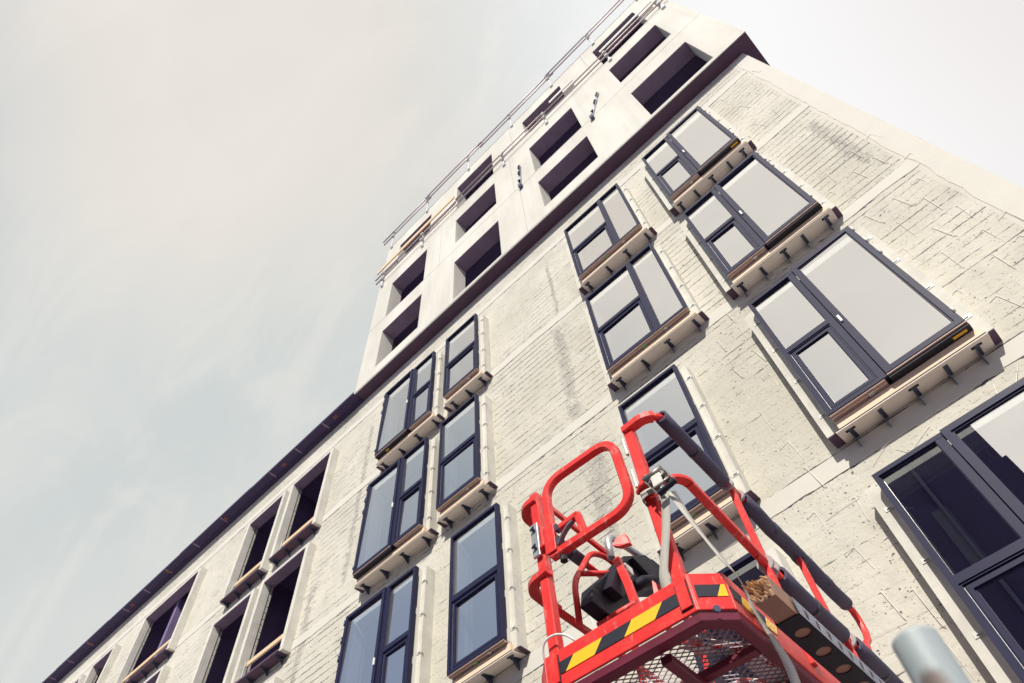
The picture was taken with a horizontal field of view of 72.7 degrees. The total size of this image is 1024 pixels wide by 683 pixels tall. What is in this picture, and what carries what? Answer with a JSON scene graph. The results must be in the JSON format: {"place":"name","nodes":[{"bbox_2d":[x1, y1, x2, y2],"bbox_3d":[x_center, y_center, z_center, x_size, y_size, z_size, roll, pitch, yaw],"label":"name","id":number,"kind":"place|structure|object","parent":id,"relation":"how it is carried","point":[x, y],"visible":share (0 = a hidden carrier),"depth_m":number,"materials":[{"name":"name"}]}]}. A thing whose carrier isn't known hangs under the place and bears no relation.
{"place":"outdoors","nodes":[
{"label":"outdoors","id":0,"kind":"place"},
{"bbox_2d":[0,0,1023,682],"label":"sky","id":1,"kind":"structure","parent":0,"point":[200,200],"materials":[{"name":"white"}]},
{"label":"ground","id":2,"kind":"structure","parent":0,"visible":0},
{"bbox_2d":[42,0,1023,682],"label":"concrete building","id":3,"kind":"structure","parent":2,"relation":"on","point":[792,306],"depth_m":9.91,"materials":[{"name":"beige concrete"}]},
{"bbox_2d":[335,565,418,682],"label":"window","id":4,"kind":"structure","parent":3,"relation":"in","point":[376,643],"depth_m":9.98,"materials":[{"name":"glass"}]},
{"bbox_2d":[352,437,428,579],"bbox_3d":[-2.114,2.887,12.317,1.677,2.220,0.159,-41,-65,19],"label":"window","id":5,"kind":"structure","parent":3,"relation":"in","point":[392,513],"depth_m":12.13,"materials":[{"name":"glass"}]},
{"bbox_2d":[374,351,435,459],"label":"window","id":6,"kind":"structure","parent":3,"relation":"in","point":[408,403],"depth_m":14.69,"materials":[{"name":"glass"}]},
{"bbox_2d":[436,394,481,512],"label":"window","id":7,"kind":"structure","parent":3,"relation":"in","point":[459,472],"depth_m":11.63,"materials":[{"name":"glass"}]},
{"bbox_2d":[443,313,479,399],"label":"window","id":8,"kind":"structure","parent":3,"relation":"in","point":[461,363],"depth_m":14.20,"materials":[{"name":"grey glass"}]},
{"bbox_2d":[447,503,509,680],"bbox_3d":[-0.455,3.179,9.082,0.945,2.207,0.130,-41,-65,19],"label":"window","id":9,"kind":"structure","parent":3,"relation":"in","point":[477,629],"depth_m":8.91,"materials":[{"name":"glass"}]},
{"bbox_2d":[383,0,636,248],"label":"scaffold guardrail","id":10,"kind":"object","parent":3,"relation":"attached to","point":[548,75],"visible":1,"depth_m":24.44,"materials":[{"name":"metal"}]},
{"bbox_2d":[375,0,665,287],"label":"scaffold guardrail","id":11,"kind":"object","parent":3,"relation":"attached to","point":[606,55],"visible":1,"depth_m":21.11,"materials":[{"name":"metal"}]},
{"bbox_2d":[377,196,453,274],"bbox_3d":[-3.266,-3.528,23.331,3.846,0.220,0.037,-41,-65,19],"label":"scaffold plank","id":12,"kind":"object","parent":11,"relation":"on","point":[415,235],"visible":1,"depth_m":23.27,"materials":[{"name":"brown wood"}]},
{"bbox_2d":[549,79,572,102],"bbox_3d":[1.473,-7.601,21.110,0.942,0.180,0.028,-41,-65,19],"label":"scaffold plank","id":13,"kind":"object","parent":11,"relation":"on","point":[561,90],"visible":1,"depth_m":21.06,"materials":[{"name":"metal"}]},
{"bbox_2d":[599,0,650,52],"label":"scaffold plank","id":14,"kind":"object","parent":11,"relation":"on","point":[624,26],"visible":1,"depth_m":20.24,"materials":[{"name":"metal"}]},
{"bbox_2d":[564,183,642,279],"bbox_3d":[1.674,-2.112,13.158,1.421,2.197,0.130,-41,-65,19],"label":"window","id":15,"kind":"structure","parent":3,"relation":"in","point":[611,221],"depth_m":13.02,"materials":[{"name":"grey glass"}]},
{"bbox_2d":[585,243,690,373],"bbox_3d":[1.838,-0.551,10.580,1.421,2.197,0.130,-41,-65,19],"label":"window","id":16,"kind":"structure","parent":3,"relation":"in","point":[640,301],"depth_m":10.42,"materials":[{"name":"grey glass"}]},
{"bbox_2d":[618,364,729,530],"bbox_3d":[1.826,1.181,8.055,0.932,2.213,0.130,-41,-65,19],"label":"window","id":17,"kind":"structure","parent":3,"relation":"in","point":[668,392],"depth_m":8.04,"materials":[{"name":"glass"}]},
{"bbox_2d":[641,105,740,200],"bbox_3d":[3.140,-3.429,12.491,1.430,2.258,0.175,-41,-65,19],"label":"window","id":18,"kind":"structure","parent":3,"relation":"in","point":[699,137],"depth_m":12.32,"materials":[{"name":"grey glass"}]},
{"bbox_2d":[684,553,764,682],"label":"window","id":19,"kind":"structure","parent":3,"relation":"in","point":[745,567],"depth_m":6.18,"materials":[{"name":"glass"}]},
{"bbox_2d":[682,151,822,279],"bbox_3d":[3.304,-1.855,9.893,1.430,2.256,0.175,-41,-65,19],"label":"window","id":20,"kind":"structure","parent":3,"relation":"in","point":[773,206],"depth_m":9.70,"materials":[{"name":"grey glass"}]},
{"bbox_2d":[748,226,973,421],"bbox_3d":[3.469,-0.280,7.292,1.430,2.258,0.175,-41,-65,19],"label":"window","id":21,"kind":"structure","parent":3,"relation":"in","point":[894,318],"depth_m":7.06,"materials":[{"name":"grey glass"}]},
{"bbox_2d":[871,377,1023,682],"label":"window","id":22,"kind":"structure","parent":3,"relation":"in","point":[976,541],"depth_m":5.17,"materials":[{"name":"glass"}]},
{"bbox_2d":[521,411,903,682],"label":"access lift","id":23,"kind":"object","parent":2,"relation":"on","point":[619,612],"visible":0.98,"depth_m":3.07,"materials":[{"name":"red paint"}]},
{"bbox_2d":[542,633,575,659],"bbox_3d":[0.189,1.226,2.800,0.184,0.098,0.050,-39,-64,18],"label":"cable","id":24,"kind":"object","parent":23,"relation":"attached to","point":[553,635],"visible":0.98,"depth_m":2.82,"materials":[{"name":"white plastic"}]},
{"bbox_2d":[640,465,800,682],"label":"ratchet strap","id":25,"kind":"object","parent":23,"relation":"attached to","point":[656,478],"visible":0.93,"depth_m":2.73,"materials":[{"name":"fabric"}]},
{"bbox_2d":[680,636,788,682],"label":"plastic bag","id":26,"kind":"object","parent":23,"relation":"on","point":[748,667],"visible":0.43,"depth_m":2.64,"materials":[{"name":"plastic"}]},
{"bbox_2d":[691,640,780,668],"bbox_3d":[0.964,1.231,2.656,0.673,0.017,0.082,26,-64,-18],"label":"barrier tape","id":27,"kind":"object","parent":23,"relation":"on","point":[722,646],"visible":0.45,"depth_m":2.58,"materials":[{"name":"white plastic"}]},
{"bbox_2d":[733,678,786,682],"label":"barrier tape","id":28,"kind":"object","parent":23,"relation":"on","point":[760,681],"visible":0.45,"depth_m":2.71,"materials":[{"name":"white plastic"}]},
{"bbox_2d":[775,596,884,682],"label":"steel channel","id":29,"kind":"object","parent":23,"relation":"attached to","point":[813,641],"visible":1,"depth_m":2.62,"materials":[{"name":"metal"}]},
{"bbox_2d":[742,575,880,682],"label":"timber beam","id":30,"kind":"structure","parent":29,"relation":"in","point":[771,599],"depth_m":2.49,"materials":[{"name":"brown wood"}]},
{"bbox_2d":[891,625,970,682],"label":"steel pole","id":31,"kind":"object","parent":2,"relation":"on","point":[923,653],"visible":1,"depth_m":0.70,"materials":[{"name":"silver metal"}]}
]}

